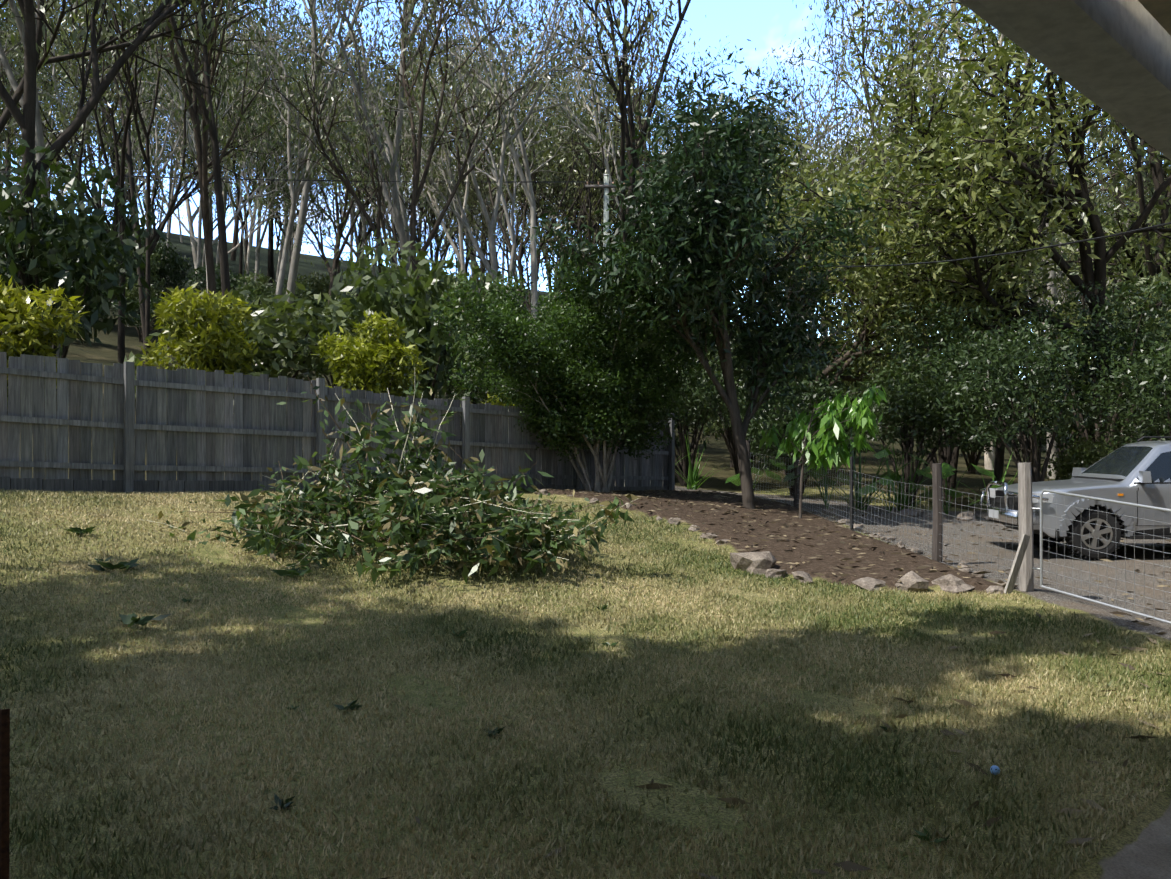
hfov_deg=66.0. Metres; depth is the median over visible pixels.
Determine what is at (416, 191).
forest tree
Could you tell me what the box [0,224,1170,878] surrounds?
ground
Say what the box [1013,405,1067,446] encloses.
forest shrub
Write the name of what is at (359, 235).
tree
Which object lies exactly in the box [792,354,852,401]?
forest shrub
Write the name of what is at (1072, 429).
forest shrub
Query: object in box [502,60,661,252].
tree
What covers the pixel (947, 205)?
forest tree
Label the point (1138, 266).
tree
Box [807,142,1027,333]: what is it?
tree
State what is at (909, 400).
shrub wood
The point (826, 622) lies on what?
lawn grass
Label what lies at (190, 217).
tree
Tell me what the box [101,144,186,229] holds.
hill tree
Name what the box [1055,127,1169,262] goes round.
forest tree
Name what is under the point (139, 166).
forest tree
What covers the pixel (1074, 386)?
forest shrub
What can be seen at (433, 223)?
tree
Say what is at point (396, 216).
forest tree
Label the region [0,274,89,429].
shrub wood
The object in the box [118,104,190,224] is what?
forest tree
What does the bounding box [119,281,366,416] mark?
forest shrub
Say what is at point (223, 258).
forest tree
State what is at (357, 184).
forest tree
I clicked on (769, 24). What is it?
sky
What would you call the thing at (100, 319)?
forest shrub
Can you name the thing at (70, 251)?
forest shrub
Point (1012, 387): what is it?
shrub wood
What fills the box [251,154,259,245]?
hill tree
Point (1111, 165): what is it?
forest tree
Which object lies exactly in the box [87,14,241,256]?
tree
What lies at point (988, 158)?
tree wood
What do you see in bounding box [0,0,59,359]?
forest tree
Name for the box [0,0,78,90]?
forest tree
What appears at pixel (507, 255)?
forest tree
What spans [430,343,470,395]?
forest shrub
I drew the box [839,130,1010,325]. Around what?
tree
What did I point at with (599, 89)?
hill tree
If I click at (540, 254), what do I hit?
hill tree
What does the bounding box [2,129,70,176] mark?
hill tree
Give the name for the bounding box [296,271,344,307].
forest shrub
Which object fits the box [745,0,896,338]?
tree
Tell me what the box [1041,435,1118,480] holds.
forest shrub
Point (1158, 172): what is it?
forest tree
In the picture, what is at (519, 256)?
tree
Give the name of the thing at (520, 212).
tree
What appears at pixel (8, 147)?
tree
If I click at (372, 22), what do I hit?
tree
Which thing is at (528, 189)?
forest tree
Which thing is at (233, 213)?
hill tree
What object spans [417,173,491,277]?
forest tree
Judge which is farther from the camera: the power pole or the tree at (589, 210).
the tree at (589, 210)
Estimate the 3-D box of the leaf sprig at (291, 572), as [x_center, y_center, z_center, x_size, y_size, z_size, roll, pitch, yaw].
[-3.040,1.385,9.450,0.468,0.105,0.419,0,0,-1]
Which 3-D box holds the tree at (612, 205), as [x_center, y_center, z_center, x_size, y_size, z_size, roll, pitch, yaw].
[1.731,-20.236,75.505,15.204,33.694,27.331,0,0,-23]
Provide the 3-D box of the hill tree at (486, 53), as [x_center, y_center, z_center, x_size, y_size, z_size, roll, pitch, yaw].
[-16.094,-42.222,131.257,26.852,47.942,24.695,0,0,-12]
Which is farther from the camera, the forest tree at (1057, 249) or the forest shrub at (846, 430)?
the forest tree at (1057, 249)
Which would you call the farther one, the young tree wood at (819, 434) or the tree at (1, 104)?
the tree at (1, 104)
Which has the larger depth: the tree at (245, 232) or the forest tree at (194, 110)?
the tree at (245, 232)
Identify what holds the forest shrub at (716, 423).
on the ground at (1138, 846)
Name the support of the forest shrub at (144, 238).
on the ground at (1138, 846)
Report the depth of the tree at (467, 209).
83.73 m
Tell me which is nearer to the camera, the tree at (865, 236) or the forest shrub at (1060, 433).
the forest shrub at (1060, 433)
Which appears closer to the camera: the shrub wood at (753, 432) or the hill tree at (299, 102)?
the shrub wood at (753, 432)
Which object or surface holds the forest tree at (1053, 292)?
on the ground at (1138, 846)
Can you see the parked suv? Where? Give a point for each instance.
(1137, 472)
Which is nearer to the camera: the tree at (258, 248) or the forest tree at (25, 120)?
the forest tree at (25, 120)
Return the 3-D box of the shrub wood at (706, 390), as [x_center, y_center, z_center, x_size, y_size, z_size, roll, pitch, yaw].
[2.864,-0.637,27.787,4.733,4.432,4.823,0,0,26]
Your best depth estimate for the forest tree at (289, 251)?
103.06 m
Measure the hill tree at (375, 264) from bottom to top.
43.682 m
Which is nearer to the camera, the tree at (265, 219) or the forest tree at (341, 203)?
the tree at (265, 219)
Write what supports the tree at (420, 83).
on the ground at (1138, 846)
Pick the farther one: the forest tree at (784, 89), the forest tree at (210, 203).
the forest tree at (210, 203)
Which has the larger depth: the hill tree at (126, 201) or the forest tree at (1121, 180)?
the hill tree at (126, 201)
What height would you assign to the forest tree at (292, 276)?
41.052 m
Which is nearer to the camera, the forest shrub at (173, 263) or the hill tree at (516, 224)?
the forest shrub at (173, 263)
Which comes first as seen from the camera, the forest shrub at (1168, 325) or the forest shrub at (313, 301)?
the forest shrub at (1168, 325)
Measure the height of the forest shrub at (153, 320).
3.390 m
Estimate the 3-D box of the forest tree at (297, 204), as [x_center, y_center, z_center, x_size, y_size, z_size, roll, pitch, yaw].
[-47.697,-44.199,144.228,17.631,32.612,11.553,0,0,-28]
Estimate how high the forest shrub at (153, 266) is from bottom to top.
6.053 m
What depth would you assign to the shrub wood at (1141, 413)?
20.59 m
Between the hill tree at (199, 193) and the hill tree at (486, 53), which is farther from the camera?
the hill tree at (199, 193)
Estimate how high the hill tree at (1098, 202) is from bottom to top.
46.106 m
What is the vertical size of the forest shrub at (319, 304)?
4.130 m
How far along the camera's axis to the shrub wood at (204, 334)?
15.76 m
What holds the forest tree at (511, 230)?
on the ground at (1138, 846)
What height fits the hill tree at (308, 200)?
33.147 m
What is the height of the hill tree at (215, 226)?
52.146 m
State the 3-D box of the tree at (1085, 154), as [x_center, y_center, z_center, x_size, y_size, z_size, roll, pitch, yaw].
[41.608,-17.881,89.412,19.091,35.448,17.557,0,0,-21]
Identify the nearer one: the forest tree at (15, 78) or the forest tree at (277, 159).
the forest tree at (277, 159)
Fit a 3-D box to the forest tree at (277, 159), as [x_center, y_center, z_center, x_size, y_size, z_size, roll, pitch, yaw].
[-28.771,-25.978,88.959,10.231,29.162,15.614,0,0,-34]
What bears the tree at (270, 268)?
on the ground at (1138, 846)
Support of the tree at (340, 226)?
on the ground at (1138, 846)
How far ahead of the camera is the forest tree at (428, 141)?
83.14 m
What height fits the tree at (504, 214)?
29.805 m
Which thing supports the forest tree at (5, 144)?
on the ground at (1138, 846)
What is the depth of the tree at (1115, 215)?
75.31 m
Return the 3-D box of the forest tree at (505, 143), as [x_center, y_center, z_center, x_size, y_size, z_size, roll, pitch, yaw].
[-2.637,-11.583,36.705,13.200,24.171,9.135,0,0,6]
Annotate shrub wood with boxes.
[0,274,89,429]
[137,282,260,413]
[311,310,429,410]
[428,332,547,428]
[482,393,527,472]
[650,354,745,486]
[672,314,824,482]
[738,373,864,496]
[824,299,1030,499]
[837,349,998,506]
[929,313,1141,481]
[992,272,1170,452]
[1073,337,1170,453]
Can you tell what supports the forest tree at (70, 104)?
on the ground at (1138, 846)
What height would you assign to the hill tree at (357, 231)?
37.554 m
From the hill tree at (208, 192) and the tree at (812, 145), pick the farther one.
the hill tree at (208, 192)
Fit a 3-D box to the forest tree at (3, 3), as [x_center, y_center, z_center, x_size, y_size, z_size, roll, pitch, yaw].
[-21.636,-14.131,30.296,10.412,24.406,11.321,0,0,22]
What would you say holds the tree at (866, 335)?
on the ground at (1138, 846)
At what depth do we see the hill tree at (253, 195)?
219.58 m
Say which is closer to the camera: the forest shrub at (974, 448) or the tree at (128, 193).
the forest shrub at (974, 448)
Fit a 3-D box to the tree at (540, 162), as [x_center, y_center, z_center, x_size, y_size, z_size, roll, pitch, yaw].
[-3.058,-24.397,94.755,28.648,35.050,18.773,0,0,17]
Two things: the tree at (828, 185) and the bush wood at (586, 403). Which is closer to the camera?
the bush wood at (586, 403)
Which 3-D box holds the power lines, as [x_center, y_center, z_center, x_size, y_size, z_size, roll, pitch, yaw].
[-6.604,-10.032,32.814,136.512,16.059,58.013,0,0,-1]
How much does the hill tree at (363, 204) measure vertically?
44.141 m
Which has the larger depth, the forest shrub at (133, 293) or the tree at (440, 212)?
the tree at (440, 212)
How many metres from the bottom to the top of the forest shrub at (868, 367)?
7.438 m
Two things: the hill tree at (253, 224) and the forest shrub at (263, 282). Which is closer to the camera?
the forest shrub at (263, 282)
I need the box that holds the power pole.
[585,174,626,317]
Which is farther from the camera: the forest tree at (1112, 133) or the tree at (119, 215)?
the tree at (119, 215)
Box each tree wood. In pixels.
[507,36,894,508]
[742,0,1170,449]
[759,384,886,517]
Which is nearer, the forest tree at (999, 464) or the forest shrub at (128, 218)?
the forest tree at (999, 464)
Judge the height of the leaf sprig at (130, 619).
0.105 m
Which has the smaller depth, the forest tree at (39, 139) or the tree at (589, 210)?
the forest tree at (39, 139)
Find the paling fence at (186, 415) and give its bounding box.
[0,352,674,492]
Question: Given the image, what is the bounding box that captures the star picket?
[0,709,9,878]
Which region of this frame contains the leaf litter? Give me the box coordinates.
[380,488,1170,878]
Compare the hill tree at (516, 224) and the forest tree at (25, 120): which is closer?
the forest tree at (25, 120)
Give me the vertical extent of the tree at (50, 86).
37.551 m
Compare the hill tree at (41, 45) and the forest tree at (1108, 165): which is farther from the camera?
the hill tree at (41, 45)
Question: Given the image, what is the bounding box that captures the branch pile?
[140,375,640,583]
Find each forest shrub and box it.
[0,136,168,418]
[0,224,85,341]
[52,215,116,267]
[67,286,108,324]
[106,209,140,231]
[110,295,165,341]
[114,250,165,299]
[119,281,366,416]
[125,277,162,312]
[128,230,165,273]
[131,237,191,304]
[185,261,249,298]
[219,283,271,320]
[234,269,314,334]
[251,278,273,290]
[259,286,316,317]
[295,313,355,387]
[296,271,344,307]
[309,299,327,320]
[315,229,509,413]
[320,291,407,336]
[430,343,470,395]
[539,295,610,355]
[677,340,805,467]
[718,334,864,474]
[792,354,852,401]
[810,333,897,445]
[840,383,871,456]
[935,403,1023,473]
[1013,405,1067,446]
[1021,292,1148,442]
[1021,395,1082,468]
[1032,375,1166,448]
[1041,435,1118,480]
[1051,360,1091,440]
[1059,426,1074,451]
[1083,266,1170,414]
[1090,309,1170,440]
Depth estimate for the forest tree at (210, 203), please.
92.05 m
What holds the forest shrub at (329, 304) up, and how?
on the ground at (1138, 846)
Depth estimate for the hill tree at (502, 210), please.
172.13 m
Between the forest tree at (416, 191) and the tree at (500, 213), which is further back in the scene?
the tree at (500, 213)
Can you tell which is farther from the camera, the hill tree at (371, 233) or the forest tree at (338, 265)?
the hill tree at (371, 233)
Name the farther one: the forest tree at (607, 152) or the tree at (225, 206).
the tree at (225, 206)
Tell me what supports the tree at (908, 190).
on the ground at (1138, 846)
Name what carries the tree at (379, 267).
on the ground at (1138, 846)
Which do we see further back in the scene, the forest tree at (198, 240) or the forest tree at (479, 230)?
the forest tree at (479, 230)
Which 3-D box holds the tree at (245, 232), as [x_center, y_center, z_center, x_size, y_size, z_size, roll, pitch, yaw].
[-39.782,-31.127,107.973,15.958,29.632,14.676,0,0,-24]
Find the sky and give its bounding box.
[2,0,1163,376]
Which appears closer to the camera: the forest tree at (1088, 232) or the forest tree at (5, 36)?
the forest tree at (1088, 232)
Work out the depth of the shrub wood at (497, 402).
20.86 m
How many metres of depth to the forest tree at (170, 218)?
88.53 m
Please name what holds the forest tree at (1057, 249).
on the ground at (1138, 846)
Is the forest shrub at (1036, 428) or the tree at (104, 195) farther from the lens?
the tree at (104, 195)
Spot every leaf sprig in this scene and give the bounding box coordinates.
[63,526,95,534]
[86,558,139,571]
[119,613,170,626]
[271,564,313,577]
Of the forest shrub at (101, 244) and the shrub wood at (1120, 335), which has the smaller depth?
the shrub wood at (1120, 335)
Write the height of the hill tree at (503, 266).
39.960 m
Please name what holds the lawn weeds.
on the ground at (1138, 846)
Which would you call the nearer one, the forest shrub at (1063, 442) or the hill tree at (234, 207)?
the forest shrub at (1063, 442)
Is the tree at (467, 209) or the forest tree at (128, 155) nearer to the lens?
the forest tree at (128, 155)
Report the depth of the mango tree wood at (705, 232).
17.62 m
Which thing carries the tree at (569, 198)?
on the ground at (1138, 846)
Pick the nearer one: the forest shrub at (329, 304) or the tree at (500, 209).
the forest shrub at (329, 304)
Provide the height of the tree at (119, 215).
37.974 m
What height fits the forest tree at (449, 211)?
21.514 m
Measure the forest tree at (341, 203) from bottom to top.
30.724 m
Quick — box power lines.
[0,171,1170,266]
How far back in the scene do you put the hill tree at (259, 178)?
119.53 m
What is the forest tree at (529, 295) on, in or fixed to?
on the ground at (1138, 846)
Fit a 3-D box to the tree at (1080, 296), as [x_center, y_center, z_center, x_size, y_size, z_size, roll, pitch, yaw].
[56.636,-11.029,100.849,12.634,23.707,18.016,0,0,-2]
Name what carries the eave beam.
attached to the house wall
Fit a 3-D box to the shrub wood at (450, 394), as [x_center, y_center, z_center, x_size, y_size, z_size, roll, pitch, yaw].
[-3.077,-1.466,30.280,4.451,4.732,5.692,0,0,29]
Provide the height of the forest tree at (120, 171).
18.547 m
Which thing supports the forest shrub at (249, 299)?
on the ground at (1138, 846)
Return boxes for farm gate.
[1032,489,1170,623]
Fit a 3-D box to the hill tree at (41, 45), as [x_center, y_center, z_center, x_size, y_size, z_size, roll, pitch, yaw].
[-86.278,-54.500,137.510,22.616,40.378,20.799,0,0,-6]
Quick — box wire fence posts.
[746,440,1033,593]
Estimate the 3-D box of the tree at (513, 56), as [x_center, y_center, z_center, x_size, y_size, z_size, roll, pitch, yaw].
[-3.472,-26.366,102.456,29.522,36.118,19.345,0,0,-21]
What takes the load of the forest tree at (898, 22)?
on the ground at (1138, 846)
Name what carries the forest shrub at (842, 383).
on the ground at (1138, 846)
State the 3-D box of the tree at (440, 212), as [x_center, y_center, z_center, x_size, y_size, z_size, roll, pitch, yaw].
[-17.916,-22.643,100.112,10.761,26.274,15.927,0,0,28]
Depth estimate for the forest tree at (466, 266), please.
95.94 m
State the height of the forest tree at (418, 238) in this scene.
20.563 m
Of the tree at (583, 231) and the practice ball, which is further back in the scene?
the tree at (583, 231)
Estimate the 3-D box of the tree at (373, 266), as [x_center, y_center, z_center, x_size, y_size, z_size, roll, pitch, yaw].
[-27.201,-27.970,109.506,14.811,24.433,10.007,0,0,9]
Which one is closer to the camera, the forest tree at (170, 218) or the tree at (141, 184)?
the forest tree at (170, 218)
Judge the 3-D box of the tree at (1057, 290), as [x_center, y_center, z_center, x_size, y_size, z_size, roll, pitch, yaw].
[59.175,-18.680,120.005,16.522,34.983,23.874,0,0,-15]
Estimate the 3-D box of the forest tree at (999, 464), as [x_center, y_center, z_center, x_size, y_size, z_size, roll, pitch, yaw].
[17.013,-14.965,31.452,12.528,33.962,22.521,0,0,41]
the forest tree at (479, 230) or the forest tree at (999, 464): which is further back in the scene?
the forest tree at (479, 230)
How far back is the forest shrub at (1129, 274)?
28.33 m
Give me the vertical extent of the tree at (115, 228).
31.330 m
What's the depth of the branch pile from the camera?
10.54 m
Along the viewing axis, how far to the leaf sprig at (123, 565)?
8.88 m
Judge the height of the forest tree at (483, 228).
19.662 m
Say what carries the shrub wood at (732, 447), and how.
on the ground at (1138, 846)
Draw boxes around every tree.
[0,0,50,231]
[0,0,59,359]
[0,0,63,151]
[0,0,66,8]
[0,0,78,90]
[0,0,102,169]
[0,0,145,237]
[0,0,194,349]
[0,0,267,363]
[0,0,296,433]
[0,0,316,132]
[0,1,137,196]
[0,2,226,204]
[0,3,79,142]
[0,7,65,150]
[0,11,97,216]
[0,11,111,222]
[0,11,188,298]
[0,63,64,187]
[2,3,106,208]
[2,51,97,193]
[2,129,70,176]
[11,24,174,253]
[14,143,137,222]
[18,3,130,207]
[34,0,305,366]
[37,43,96,195]
[37,47,166,210]
[44,0,255,298]
[45,1,241,233]
[46,32,161,214]
[46,65,187,225]
[47,147,97,214]
[49,2,271,289]
[49,92,100,215]
[73,0,359,254]
[75,0,323,292]
[78,0,350,292]
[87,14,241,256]
[91,66,174,231]
[92,106,183,213]
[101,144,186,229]
[110,37,187,211]
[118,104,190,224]
[130,0,315,297]
[155,0,265,307]
[157,109,281,239]
[158,0,353,307]
[159,117,187,242]
[160,51,308,277]
[160,123,238,237]
[162,141,252,223]
[165,37,276,275]
[169,127,243,224]
[175,51,293,265]
[175,158,252,243]
[183,59,319,277]
[190,0,407,321]
[190,18,301,277]
[208,60,286,281]
[213,70,330,240]
[223,0,380,291]
[225,84,331,244]
[229,0,561,395]
[230,0,335,260]
[232,0,330,266]
[232,0,503,382]
[238,46,348,256]
[243,47,451,303]
[245,0,477,274]
[246,164,307,249]
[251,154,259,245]
[259,120,324,281]
[263,35,331,238]
[266,0,456,289]
[268,37,454,304]
[268,56,438,282]
[268,120,325,261]
[275,2,459,294]
[280,181,333,216]
[282,0,397,367]
[282,81,423,297]
[284,0,395,296]
[291,70,363,274]
[292,78,344,282]
[293,50,394,289]
[303,73,373,258]
[316,114,394,288]
[339,19,502,288]
[340,0,664,296]
[340,156,351,260]
[343,0,577,344]
[349,180,401,260]
[352,79,473,231]
[356,207,397,260]
[359,115,480,294]
[365,119,477,302]
[366,150,489,297]
[369,0,681,282]
[371,0,588,310]
[371,4,526,304]
[372,0,552,292]
[374,57,427,265]
[380,1,566,281]
[381,111,486,286]
[395,24,610,303]
[410,42,619,317]
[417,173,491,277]
[420,49,509,311]
[421,23,685,328]
[432,33,657,299]
[437,149,554,256]
[444,161,513,328]
[446,155,539,302]
[450,160,501,296]
[451,22,627,292]
[452,63,619,323]
[460,1,634,277]
[478,113,668,288]
[479,51,568,297]
[480,199,529,261]
[482,197,553,319]
[485,154,540,272]
[487,102,598,279]
[488,1,750,296]
[494,0,690,265]
[501,237,504,284]
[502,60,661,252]
[513,0,649,219]
[513,0,697,244]
[516,118,683,282]
[519,18,685,237]
[522,78,637,272]
[523,171,637,295]
[537,160,554,278]
[538,173,621,256]
[554,84,658,200]
[611,140,664,245]
[618,39,830,250]
[659,78,834,360]
[723,3,971,468]
[733,73,786,314]
[737,86,999,477]
[743,113,911,342]
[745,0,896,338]
[751,0,956,303]
[758,0,1009,430]
[770,85,852,326]
[796,52,1041,430]
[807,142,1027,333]
[808,94,929,338]
[816,0,1003,469]
[832,46,1068,333]
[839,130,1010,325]
[839,135,934,436]
[857,0,1035,454]
[887,0,1065,478]
[915,102,1168,292]
[939,143,1088,435]
[946,0,1167,481]
[974,99,1123,230]
[993,126,1123,331]
[994,144,1129,335]
[1018,148,1143,440]
[1018,166,1129,437]
[1018,266,1085,371]
[1022,54,1170,435]
[1025,258,1113,336]
[1028,136,1139,300]
[1030,129,1135,445]
[1034,151,1132,306]
[1034,225,1091,320]
[1036,162,1104,313]
[1039,78,1150,280]
[1041,86,1170,318]
[1041,149,1170,439]
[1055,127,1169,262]
[1064,141,1170,304]
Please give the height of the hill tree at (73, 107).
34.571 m
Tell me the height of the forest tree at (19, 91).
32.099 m
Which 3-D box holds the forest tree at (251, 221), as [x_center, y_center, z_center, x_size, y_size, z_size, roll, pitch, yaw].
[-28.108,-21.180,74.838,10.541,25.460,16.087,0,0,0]
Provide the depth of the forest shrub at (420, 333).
23.37 m
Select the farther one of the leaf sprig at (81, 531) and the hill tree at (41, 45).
the hill tree at (41, 45)
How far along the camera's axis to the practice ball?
4.64 m
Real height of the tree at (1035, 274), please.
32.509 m
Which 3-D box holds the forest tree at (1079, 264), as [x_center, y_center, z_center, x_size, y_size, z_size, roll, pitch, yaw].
[32.245,-8.634,58.322,7.976,20.716,11.373,0,0,8]
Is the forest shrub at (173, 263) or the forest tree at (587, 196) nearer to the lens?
the forest shrub at (173, 263)
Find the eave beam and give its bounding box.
[958,0,1170,159]
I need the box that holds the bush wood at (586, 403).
[428,241,715,491]
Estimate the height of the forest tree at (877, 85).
18.503 m
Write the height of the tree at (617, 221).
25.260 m
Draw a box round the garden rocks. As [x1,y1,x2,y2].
[533,489,1018,593]
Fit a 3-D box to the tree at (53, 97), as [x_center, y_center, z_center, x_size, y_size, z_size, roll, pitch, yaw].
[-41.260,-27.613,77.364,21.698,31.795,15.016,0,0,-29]
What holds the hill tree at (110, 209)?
on the ground at (1138, 846)
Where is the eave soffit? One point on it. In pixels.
(1159, 11)
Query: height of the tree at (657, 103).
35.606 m
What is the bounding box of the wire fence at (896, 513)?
[752,454,1018,583]
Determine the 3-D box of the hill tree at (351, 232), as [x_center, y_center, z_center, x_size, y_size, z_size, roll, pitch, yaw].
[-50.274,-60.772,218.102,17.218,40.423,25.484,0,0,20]
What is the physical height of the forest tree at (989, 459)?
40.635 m
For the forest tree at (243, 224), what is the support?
on the ground at (1138, 846)
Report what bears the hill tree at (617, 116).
on the ground at (1138, 846)
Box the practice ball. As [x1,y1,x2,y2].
[990,765,999,774]
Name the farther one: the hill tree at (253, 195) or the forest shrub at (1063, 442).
the hill tree at (253, 195)
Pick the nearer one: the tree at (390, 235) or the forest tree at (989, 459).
the forest tree at (989, 459)
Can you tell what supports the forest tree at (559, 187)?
on the ground at (1138, 846)
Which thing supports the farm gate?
on the ground at (1138, 846)
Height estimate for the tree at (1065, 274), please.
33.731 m
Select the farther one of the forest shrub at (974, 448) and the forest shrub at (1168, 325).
the forest shrub at (974, 448)
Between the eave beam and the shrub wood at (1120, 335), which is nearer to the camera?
the eave beam
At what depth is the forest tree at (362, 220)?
80.01 m
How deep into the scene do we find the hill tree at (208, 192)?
214.31 m
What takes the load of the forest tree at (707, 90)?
on the ground at (1138, 846)
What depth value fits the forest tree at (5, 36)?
94.28 m
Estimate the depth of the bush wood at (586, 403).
18.79 m
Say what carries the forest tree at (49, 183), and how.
on the ground at (1138, 846)
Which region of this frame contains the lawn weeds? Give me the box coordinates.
[94,501,948,842]
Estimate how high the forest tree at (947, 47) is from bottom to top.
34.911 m
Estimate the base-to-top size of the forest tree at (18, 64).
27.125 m
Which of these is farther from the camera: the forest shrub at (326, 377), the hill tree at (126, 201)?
the hill tree at (126, 201)
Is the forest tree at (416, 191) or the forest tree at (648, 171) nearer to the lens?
the forest tree at (416, 191)
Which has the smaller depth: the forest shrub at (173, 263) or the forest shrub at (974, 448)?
the forest shrub at (974, 448)
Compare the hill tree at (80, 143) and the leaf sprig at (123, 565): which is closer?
the leaf sprig at (123, 565)
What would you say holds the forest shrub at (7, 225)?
on the ground at (1138, 846)
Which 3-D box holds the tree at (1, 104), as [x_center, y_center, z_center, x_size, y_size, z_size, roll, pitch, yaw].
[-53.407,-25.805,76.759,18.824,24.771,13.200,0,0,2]
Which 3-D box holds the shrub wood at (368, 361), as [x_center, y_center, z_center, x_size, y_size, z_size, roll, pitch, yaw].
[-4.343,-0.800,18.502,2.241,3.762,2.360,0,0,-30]
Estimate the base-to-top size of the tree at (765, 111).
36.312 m
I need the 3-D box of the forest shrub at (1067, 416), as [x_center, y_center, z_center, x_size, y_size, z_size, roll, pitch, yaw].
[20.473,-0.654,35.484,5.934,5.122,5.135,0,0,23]
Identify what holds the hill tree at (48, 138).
on the ground at (1138, 846)
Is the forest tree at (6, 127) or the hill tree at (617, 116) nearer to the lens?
the forest tree at (6, 127)
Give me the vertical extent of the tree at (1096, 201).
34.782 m
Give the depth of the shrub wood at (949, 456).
25.60 m
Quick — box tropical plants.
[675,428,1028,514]
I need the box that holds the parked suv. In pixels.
[973,436,1170,560]
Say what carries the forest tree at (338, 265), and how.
on the ground at (1138, 846)
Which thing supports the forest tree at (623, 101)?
on the ground at (1138, 846)
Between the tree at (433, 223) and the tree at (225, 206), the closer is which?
the tree at (433, 223)
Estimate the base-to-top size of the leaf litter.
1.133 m
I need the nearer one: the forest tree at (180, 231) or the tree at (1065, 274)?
the tree at (1065, 274)
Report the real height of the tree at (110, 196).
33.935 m
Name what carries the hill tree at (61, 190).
on the ground at (1138, 846)
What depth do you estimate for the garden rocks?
11.40 m
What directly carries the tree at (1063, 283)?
on the ground at (1138, 846)
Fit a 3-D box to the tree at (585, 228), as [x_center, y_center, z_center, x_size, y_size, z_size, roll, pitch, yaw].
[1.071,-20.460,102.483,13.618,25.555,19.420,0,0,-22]
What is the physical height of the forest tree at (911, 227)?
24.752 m
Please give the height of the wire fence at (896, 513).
1.470 m
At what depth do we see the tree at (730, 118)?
83.67 m
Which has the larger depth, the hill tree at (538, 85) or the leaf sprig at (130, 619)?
the hill tree at (538, 85)
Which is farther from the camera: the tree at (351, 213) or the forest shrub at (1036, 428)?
the tree at (351, 213)
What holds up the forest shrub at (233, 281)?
on the ground at (1138, 846)
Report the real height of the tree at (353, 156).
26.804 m
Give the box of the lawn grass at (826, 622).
[0,488,1170,878]
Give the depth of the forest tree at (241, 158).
64.37 m
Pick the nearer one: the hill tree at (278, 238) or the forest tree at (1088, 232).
the forest tree at (1088, 232)
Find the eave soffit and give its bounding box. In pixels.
[1138,0,1170,35]
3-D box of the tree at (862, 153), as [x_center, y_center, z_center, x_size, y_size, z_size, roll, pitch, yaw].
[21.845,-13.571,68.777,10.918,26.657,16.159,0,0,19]
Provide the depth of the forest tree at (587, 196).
108.64 m
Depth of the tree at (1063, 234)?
119.40 m
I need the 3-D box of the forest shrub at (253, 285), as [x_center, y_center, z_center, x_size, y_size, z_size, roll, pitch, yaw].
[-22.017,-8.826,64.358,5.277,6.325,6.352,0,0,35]
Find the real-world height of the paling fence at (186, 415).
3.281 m
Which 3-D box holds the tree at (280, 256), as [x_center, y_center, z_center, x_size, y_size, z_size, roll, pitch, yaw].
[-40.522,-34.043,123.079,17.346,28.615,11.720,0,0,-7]
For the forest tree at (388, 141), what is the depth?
47.04 m
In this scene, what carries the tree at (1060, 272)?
on the ground at (1138, 846)
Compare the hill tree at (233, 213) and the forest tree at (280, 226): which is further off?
the hill tree at (233, 213)
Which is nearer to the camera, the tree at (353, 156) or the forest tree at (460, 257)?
the forest tree at (460, 257)
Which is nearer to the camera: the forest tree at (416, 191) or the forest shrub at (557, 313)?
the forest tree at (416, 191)
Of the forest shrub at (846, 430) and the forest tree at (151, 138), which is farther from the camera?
the forest tree at (151, 138)
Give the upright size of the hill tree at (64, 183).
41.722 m
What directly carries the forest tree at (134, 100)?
on the ground at (1138, 846)
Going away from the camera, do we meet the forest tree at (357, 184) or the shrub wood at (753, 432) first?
the shrub wood at (753, 432)

